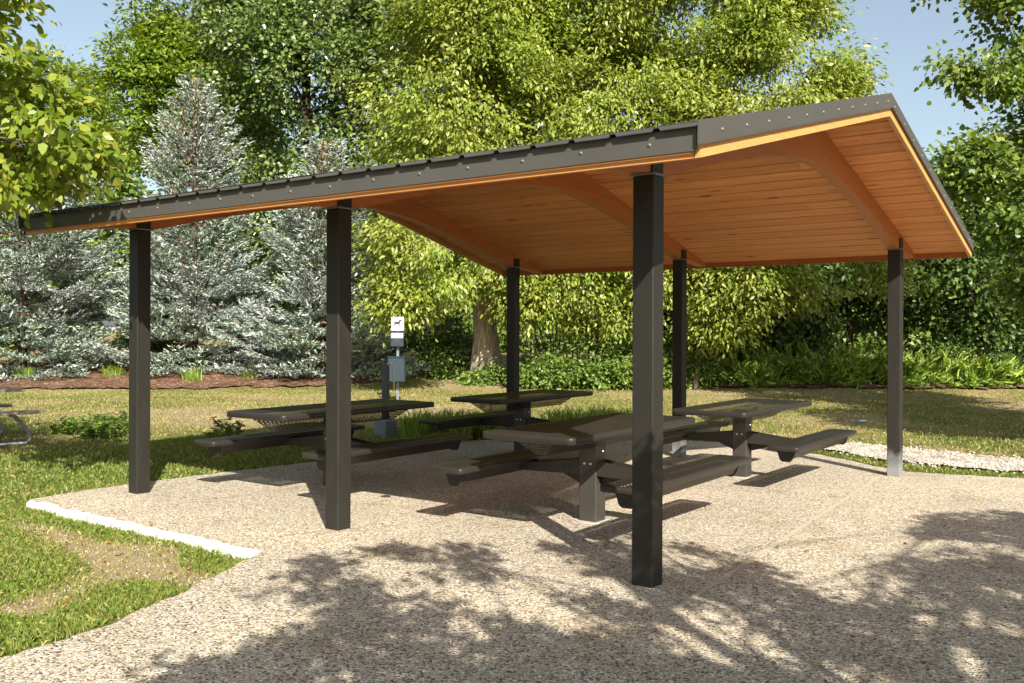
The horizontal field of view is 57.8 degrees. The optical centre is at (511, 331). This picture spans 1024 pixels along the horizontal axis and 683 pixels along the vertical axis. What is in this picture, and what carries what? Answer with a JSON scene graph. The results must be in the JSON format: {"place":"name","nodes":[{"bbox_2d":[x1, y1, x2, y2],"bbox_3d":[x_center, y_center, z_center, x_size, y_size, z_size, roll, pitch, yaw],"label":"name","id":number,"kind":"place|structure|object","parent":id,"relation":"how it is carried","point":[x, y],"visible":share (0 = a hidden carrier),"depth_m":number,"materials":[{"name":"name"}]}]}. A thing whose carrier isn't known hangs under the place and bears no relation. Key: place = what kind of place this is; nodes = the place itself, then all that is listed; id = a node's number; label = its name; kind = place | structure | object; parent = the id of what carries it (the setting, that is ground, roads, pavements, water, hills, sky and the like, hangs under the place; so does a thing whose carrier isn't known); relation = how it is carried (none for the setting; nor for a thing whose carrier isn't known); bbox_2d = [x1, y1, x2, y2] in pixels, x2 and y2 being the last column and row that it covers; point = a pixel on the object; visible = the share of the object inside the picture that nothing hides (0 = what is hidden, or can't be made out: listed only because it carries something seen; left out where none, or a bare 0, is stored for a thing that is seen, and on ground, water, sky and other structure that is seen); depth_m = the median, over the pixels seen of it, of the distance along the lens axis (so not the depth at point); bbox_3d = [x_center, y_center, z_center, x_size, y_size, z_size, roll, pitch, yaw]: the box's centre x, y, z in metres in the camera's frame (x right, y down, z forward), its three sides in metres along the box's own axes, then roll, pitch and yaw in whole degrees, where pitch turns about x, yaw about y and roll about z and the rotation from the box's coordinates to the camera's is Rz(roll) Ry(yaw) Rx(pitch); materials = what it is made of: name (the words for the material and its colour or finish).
{"place":"outdoors","nodes":[
{"label":"outdoors","id":0,"kind":"place"},
{"bbox_2d":[0,332,1023,656],"bbox_3d":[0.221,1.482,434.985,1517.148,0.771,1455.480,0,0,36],"label":"ground","id":1,"kind":"structure","parent":0,"point":[436,408],"depth_m":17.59,"materials":[{"name":"beige plant"}]},
{"bbox_2d":[0,386,42,446],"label":"wooden picnic table","id":2,"kind":"object","parent":1,"relation":"on","point":[14,414],"visible":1,"depth_m":13.08,"materials":[{"name":"grey wood"}]},
{"bbox_2d":[0,0,140,228],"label":"leafy tree","id":3,"kind":"object","parent":1,"relation":"on","point":[40,166],"visible":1,"depth_m":7.70,"materials":[{"name":"green plant"}]},
{"bbox_2d":[0,39,155,332],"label":"broadleaf tree","id":4,"kind":"object","parent":1,"relation":"on","point":[71,71],"visible":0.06,"depth_m":58.76,"materials":[{"name":"green plant"}]},
{"bbox_2d":[47,411,110,434],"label":"leafy weed","id":5,"kind":"object","parent":1,"relation":"on","point":[67,427],"visible":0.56,"depth_m":14.57,"materials":[{"name":"green plant"}]},
{"bbox_2d":[71,413,128,438],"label":"leafy weed","id":6,"kind":"object","parent":1,"relation":"on","point":[106,428],"visible":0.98,"depth_m":14.06,"materials":[{"name":"green plant"}]},
{"bbox_2d":[4,524,204,617],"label":"scattered gravel","id":7,"kind":"structure","parent":1,"relation":"on","point":[146,576],"depth_m":6.58,"materials":[{"name":"beige gravel"}]},
{"bbox_2d":[0,506,241,652],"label":"dry turf","id":8,"kind":"structure","parent":1,"relation":"on","point":[101,572],"depth_m":6.39,"materials":[{"name":"beige plant"}]},
{"bbox_2d":[115,407,128,433],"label":"leafy weed","id":9,"kind":"object","parent":1,"relation":"on","point":[127,416],"visible":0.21,"depth_m":14.53,"materials":[{"name":"green plant"}]},
{"bbox_2d":[78,0,301,356],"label":"locust tree","id":10,"kind":"object","parent":1,"relation":"on","point":[161,45],"visible":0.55,"depth_m":42.60,"materials":[{"name":"green plant"}]},
{"bbox_2d":[0,363,381,388],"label":"mulch bed","id":11,"kind":"object","parent":1,"relation":"on","point":[95,378],"visible":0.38,"depth_m":28.93,"materials":[{"name":"brown wood"}]},
{"bbox_2d":[11,366,35,377],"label":"grass clump","id":12,"kind":"object","parent":11,"relation":"on","point":[29,371],"visible":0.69,"depth_m":29.51,"materials":[{"name":"green plant"}]},
{"bbox_2d":[0,47,159,380],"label":"blue spruce","id":13,"kind":"object","parent":11,"relation":"on","point":[57,345],"visible":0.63,"depth_m":30.32,"materials":[{"name":"green plant"}]},
{"bbox_2d":[97,363,125,375],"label":"grass clump","id":14,"kind":"object","parent":11,"relation":"on","point":[112,371],"visible":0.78,"depth_m":30.14,"materials":[{"name":"green plant"}]},
{"bbox_2d":[100,286,188,364],"bbox_3d":[-13.043,-0.099,33.178,3.203,3.261,2.615,0,0,36],"label":"leafy bush","id":15,"kind":"object","parent":11,"relation":"on","point":[158,345],"visible":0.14,"depth_m":32.88,"materials":[{"name":"green plant"}]},
{"bbox_2d":[81,71,290,375],"bbox_3d":[-10.933,-3.637,32.032,7.314,10.363,7.586,0,0,36],"label":"blue spruce","id":16,"kind":"object","parent":11,"relation":"on","point":[231,287],"visible":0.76,"depth_m":31.13,"materials":[{"name":"green plant"}]},
{"bbox_2d":[179,367,204,380],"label":"grass clump","id":17,"kind":"object","parent":11,"relation":"on","point":[194,376],"visible":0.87,"depth_m":29.20,"materials":[{"name":"green plant"}]},
{"bbox_2d":[236,364,260,378],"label":"grass clump","id":18,"kind":"object","parent":11,"relation":"on","point":[244,375],"visible":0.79,"depth_m":29.68,"materials":[{"name":"green plant"}]},
{"bbox_2d":[250,290,303,364],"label":"leafy bush","id":19,"kind":"object","parent":11,"relation":"on","point":[287,307],"visible":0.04,"depth_m":33.35,"materials":[{"name":"green plant"}]},
{"bbox_2d":[206,134,434,381],"bbox_3d":[-6.215,-2.425,30.918,7.928,8.192,7.195,0,0,36],"label":"blue spruce","id":20,"kind":"object","parent":11,"relation":"on","point":[304,354],"visible":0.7,"depth_m":29.91,"materials":[{"name":"green plant"}]},
{"bbox_2d":[368,366,381,379],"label":"grass clump","id":21,"kind":"object","parent":11,"relation":"on","point":[380,369],"visible":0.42,"depth_m":29.56,"materials":[{"name":"green plant"}]},
{"bbox_2d":[201,416,245,437],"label":"leafy weed","id":22,"kind":"object","parent":1,"relation":"on","point":[226,432],"visible":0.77,"depth_m":13.87,"materials":[{"name":"green plant"}]},
{"bbox_2d":[176,0,423,349],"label":"cottonwood","id":23,"kind":"object","parent":1,"relation":"on","point":[276,38],"visible":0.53,"depth_m":36.31,"materials":[{"name":"green plant"}]},
{"bbox_2d":[374,362,396,435],"bbox_3d":[-2.086,1.146,15.301,0.280,1.311,0.280,0,0,36],"label":"water hydrant","id":24,"kind":"object","parent":1,"relation":"on","point":[382,427],"visible":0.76,"depth_m":15.24,"materials":[{"name":"grey metal"}]},
{"bbox_2d":[387,317,406,399],"bbox_3d":[-2.911,0.789,23.478,0.450,2.330,0.385,0,0,0],"label":"pet waste station","id":25,"kind":"object","parent":1,"relation":"on","point":[397,341],"visible":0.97,"depth_m":23.47,"materials":[{"name":"grey metal"}]},
{"bbox_2d":[385,309,472,379],"bbox_3d":[-2.371,0.444,30.336,3.737,2.603,2.950,0,0,36],"label":"leafy bush","id":26,"kind":"object","parent":1,"relation":"on","point":[456,339],"visible":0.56,"depth_m":29.84,"materials":[{"name":"green plant"}]},
{"bbox_2d":[387,407,478,441],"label":"grass clump","id":27,"kind":"object","parent":1,"relation":"on","point":[411,428],"visible":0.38,"depth_m":14.35,"materials":[{"name":"green plant"}]},
{"bbox_2d":[409,338,471,380],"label":"leafy bush","id":28,"kind":"object","parent":1,"relation":"on","point":[438,369],"visible":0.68,"depth_m":29.75,"materials":[{"name":"green plant"}]},
{"bbox_2d":[321,0,614,347],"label":"broadleaf tree","id":29,"kind":"object","parent":1,"relation":"on","point":[486,38],"visible":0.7,"depth_m":25.57,"materials":[{"name":"green plant"}]},
{"bbox_2d":[443,406,504,438],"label":"grass clump","id":30,"kind":"object","parent":1,"relation":"on","point":[478,431],"visible":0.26,"depth_m":14.94,"materials":[{"name":"green plant"}]},
{"bbox_2d":[452,358,506,386],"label":"leafy bush","id":31,"kind":"object","parent":1,"relation":"on","point":[486,376],"visible":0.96,"depth_m":28.43,"materials":[{"name":"green plant"}]},
{"bbox_2d":[313,0,683,382],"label":"old cottonwood","id":32,"kind":"object","parent":1,"relation":"on","point":[485,345],"visible":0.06,"depth_m":33.50,"materials":[{"name":"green plant"}]},
{"bbox_2d":[0,392,1021,682],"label":"fallen leaves","id":33,"kind":"object","parent":1,"relation":"on","point":[350,550],"visible":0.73,"depth_m":7.01,"materials":[{"name":"brown plant"}]},
{"bbox_2d":[0,438,1023,682],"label":"concrete pad","id":34,"kind":"object","parent":1,"relation":"on","point":[512,580],"visible":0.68,"depth_m":5.92,"materials":[{"name":"beige concrete"}]},
{"bbox_2d":[194,399,471,487],"bbox_3d":[-1.833,1.228,9.720,1.940,0.898,2.180,0,0,36],"label":"picnic table","id":35,"kind":"object","parent":34,"relation":"on","point":[313,434],"visible":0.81,"depth_m":9.52,"materials":[{"name":"brown metal"}]},
{"bbox_2d":[18,93,974,587],"bbox_3d":[0.418,-0.185,10.131,7.109,3.806,7.950,0,0,36],"label":"picnic shelter","id":36,"kind":"object","parent":34,"relation":"on","point":[844,181],"visible":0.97,"depth_m":9.14,"materials":[{"name":"paint"}]},
{"bbox_2d":[419,389,621,456],"bbox_3d":[0.177,1.286,12.462,1.940,0.898,2.180,0,0,36],"label":"picnic table","id":37,"kind":"object","parent":34,"relation":"on","point":[518,414],"visible":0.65,"depth_m":12.39,"materials":[{"name":"brown metal"}]},
{"bbox_2d":[431,413,750,523],"bbox_3d":[0.730,1.238,7.974,1.940,0.898,2.180,0,0,36],"label":"picnic table","id":38,"kind":"object","parent":34,"relation":"on","point":[588,466],"visible":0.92,"depth_m":7.86,"materials":[{"name":"brown metal"}]},
{"bbox_2d":[630,398,856,477],"bbox_3d":[2.721,1.297,10.792,1.940,0.898,2.180,0,0,36],"label":"picnic table","id":39,"kind":"object","parent":34,"relation":"on","point":[741,438],"visible":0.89,"depth_m":10.71,"materials":[{"name":"brown metal"}]},
{"bbox_2d":[648,475,882,625],"bbox_3d":[2.572,1.648,8.028,0.044,0.104,7.022,0,0,31],"label":"pavement joint","id":40,"kind":"object","parent":34,"relation":"on","point":[654,622],"visible":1,"depth_m":6.47,"materials":[{"name":"grey concrete"}]},
{"bbox_2d":[0,144,1023,354],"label":"wood","id":41,"kind":"object","parent":1,"relation":"on","point":[502,337],"visible":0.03,"depth_m":58.14,"materials":[{"name":"green plant"}]},
{"bbox_2d":[496,347,590,389],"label":"leafy bush","id":42,"kind":"object","parent":1,"relation":"on","point":[531,375],"visible":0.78,"depth_m":27.66,"materials":[{"name":"green plant"}]},
{"bbox_2d":[505,320,603,369],"bbox_3d":[1.490,0.389,29.330,3.218,2.394,2.325,0,0,36],"label":"bare brush","id":43,"kind":"object","parent":1,"relation":"on","point":[538,343],"visible":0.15,"depth_m":29.36,"materials":[{"name":"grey plant"}]},
{"bbox_2d":[534,403,617,436],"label":"grass clump","id":44,"kind":"object","parent":1,"relation":"on","point":[560,416],"visible":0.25,"depth_m":15.58,"materials":[{"name":"green plant"}]},
{"bbox_2d":[538,319,632,391],"bbox_3d":[2.520,0.813,27.883,3.737,2.472,3.065,0,0,36],"label":"leafy bush","id":45,"kind":"object","parent":1,"relation":"on","point":[601,375],"visible":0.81,"depth_m":27.49,"materials":[{"name":"green plant"}]},
{"bbox_2d":[576,403,631,415],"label":"grass clump","id":46,"kind":"object","parent":1,"relation":"on","point":[612,410],"visible":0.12,"depth_m":16.28,"materials":[{"name":"green plant"}]},
{"bbox_2d":[489,0,738,350],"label":"broadleaf tree","id":47,"kind":"object","parent":1,"relation":"on","point":[618,39],"visible":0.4,"depth_m":26.67,"materials":[{"name":"green plant"}]},
{"bbox_2d":[603,326,694,390],"bbox_3d":[4.044,0.879,28.188,2.921,2.245,2.457,0,0,-10],"label":"leafy bush","id":48,"kind":"object","parent":1,"relation":"on","point":[666,369],"visible":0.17,"depth_m":27.84,"materials":[{"name":"green plant"}]},
{"bbox_2d":[609,265,827,357],"bbox_3d":[7.032,-1.180,33.456,8.142,6.484,6.176,0,0,36],"label":"broadleaf tree","id":49,"kind":"object","parent":1,"relation":"on","point":[767,341],"visible":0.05,"depth_m":31.77,"materials":[{"name":"green plant"}]},
{"bbox_2d":[624,0,939,388],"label":"broadleaf tree","id":50,"kind":"object","parent":1,"relation":"on","point":[755,37],"visible":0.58,"depth_m":26.56,"materials":[{"name":"green plant"}]},
{"bbox_2d":[757,262,941,362],"bbox_3d":[11.513,-1.316,33.403,7.656,7.236,6.668,0,0,36],"label":"broadleaf tree","id":51,"kind":"object","parent":1,"relation":"on","point":[820,327],"visible":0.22,"depth_m":32.11,"materials":[{"name":"green plant"}]},
{"bbox_2d":[689,373,1023,388],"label":"mulch bed","id":52,"kind":"object","parent":1,"relation":"on","point":[865,386],"visible":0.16,"depth_m":28.22,"materials":[{"name":"brown soil"}]},
{"bbox_2d":[663,344,728,389],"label":"leafy bush","id":53,"kind":"object","parent":52,"relation":"on","point":[709,377],"visible":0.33,"depth_m":27.92,"materials":[{"name":"green plant"}]},
{"bbox_2d":[666,337,773,376],"bbox_3d":[6.702,0.681,30.587,3.538,2.145,2.815,0,0,36],"label":"leafy bush","id":54,"kind":"object","parent":52,"relation":"on","point":[739,353],"visible":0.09,"depth_m":29.99,"materials":[{"name":"green plant"}]},
{"bbox_2d":[706,347,790,388],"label":"shrub","id":55,"kind":"object","parent":52,"relation":"on","point":[739,373],"visible":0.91,"depth_m":28.40,"materials":[{"name":"green plant"}]},
{"bbox_2d":[719,339,839,385],"bbox_3d":[8.527,0.961,29.565,3.944,1.489,3.329,0,0,36],"label":"juniper shrub","id":56,"kind":"object","parent":52,"relation":"on","point":[789,366],"visible":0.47,"depth_m":28.82,"materials":[{"name":"green plant"}]},
{"bbox_2d":[773,340,877,389],"bbox_3d":[9.655,1.001,29.027,3.551,1.500,3.512,0,0,36],"label":"juniper shrub","id":57,"kind":"object","parent":52,"relation":"on","point":[836,374],"visible":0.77,"depth_m":28.38,"materials":[{"name":"green plant"}]},
{"bbox_2d":[811,339,921,384],"bbox_3d":[11.145,0.986,29.462,3.544,1.510,3.509,0,0,8],"label":"juniper shrub","id":58,"kind":"object","parent":52,"relation":"on","point":[873,373],"visible":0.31,"depth_m":28.53,"materials":[{"name":"green plant"}]},
{"bbox_2d":[860,346,956,389],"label":"juniper shrub","id":59,"kind":"object","parent":52,"relation":"on","point":[911,367],"visible":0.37,"depth_m":28.20,"materials":[{"name":"green plant"}]},
{"bbox_2d":[904,344,998,387],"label":"juniper shrub","id":60,"kind":"object","parent":52,"relation":"on","point":[944,367],"visible":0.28,"depth_m":28.52,"materials":[{"name":"green plant"}]},
{"bbox_2d":[915,312,1023,369],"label":"leafy bush","id":61,"kind":"object","parent":52,"relation":"on","point":[1009,350],"visible":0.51,"depth_m":29.41,"materials":[{"name":"green plant"}]},
{"bbox_2d":[933,352,1023,389],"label":"shrub","id":62,"kind":"object","parent":52,"relation":"on","point":[985,367],"visible":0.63,"depth_m":28.26,"materials":[{"name":"green plant"}]},
{"bbox_2d":[971,355,1023,386],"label":"juniper shrub","id":63,"kind":"object","parent":52,"relation":"on","point":[1020,378],"visible":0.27,"depth_m":28.58,"materials":[{"name":"green plant"}]},
{"bbox_2d":[780,435,1023,473],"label":"gravel","id":64,"kind":"structure","parent":1,"relation":"on","point":[870,454],"depth_m":12.76,"materials":[{"name":"grey gravel"}]},
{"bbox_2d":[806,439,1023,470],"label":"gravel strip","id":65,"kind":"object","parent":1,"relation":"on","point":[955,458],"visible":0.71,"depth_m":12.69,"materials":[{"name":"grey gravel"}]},
{"bbox_2d":[855,99,1023,365],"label":"broadleaf tree","id":66,"kind":"object","parent":1,"relation":"on","point":[965,273],"visible":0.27,"depth_m":29.63,"materials":[{"name":"green plant"}]},
{"bbox_2d":[910,0,1023,323],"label":"maple tree","id":67,"kind":"object","parent":1,"relation":"on","point":[990,170],"visible":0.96,"depth_m":18.44,"materials":[{"name":"green plant"}]},
{"bbox_2d":[0,429,1023,657],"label":"short grass","id":68,"kind":"structure","parent":0,"point":[37,575],"depth_m":6.77,"materials":[{"name":"green plant"}]},
{"bbox_2d":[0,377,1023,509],"bbox_3d":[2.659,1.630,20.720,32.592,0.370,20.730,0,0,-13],"label":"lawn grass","id":69,"kind":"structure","parent":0,"point":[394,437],"depth_m":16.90,"materials":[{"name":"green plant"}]},
{"bbox_2d":[0,0,1023,332],"label":"sky","id":70,"kind":"structure","parent":0,"point":[908,35],"materials":[{"name":"blue"}]}
]}

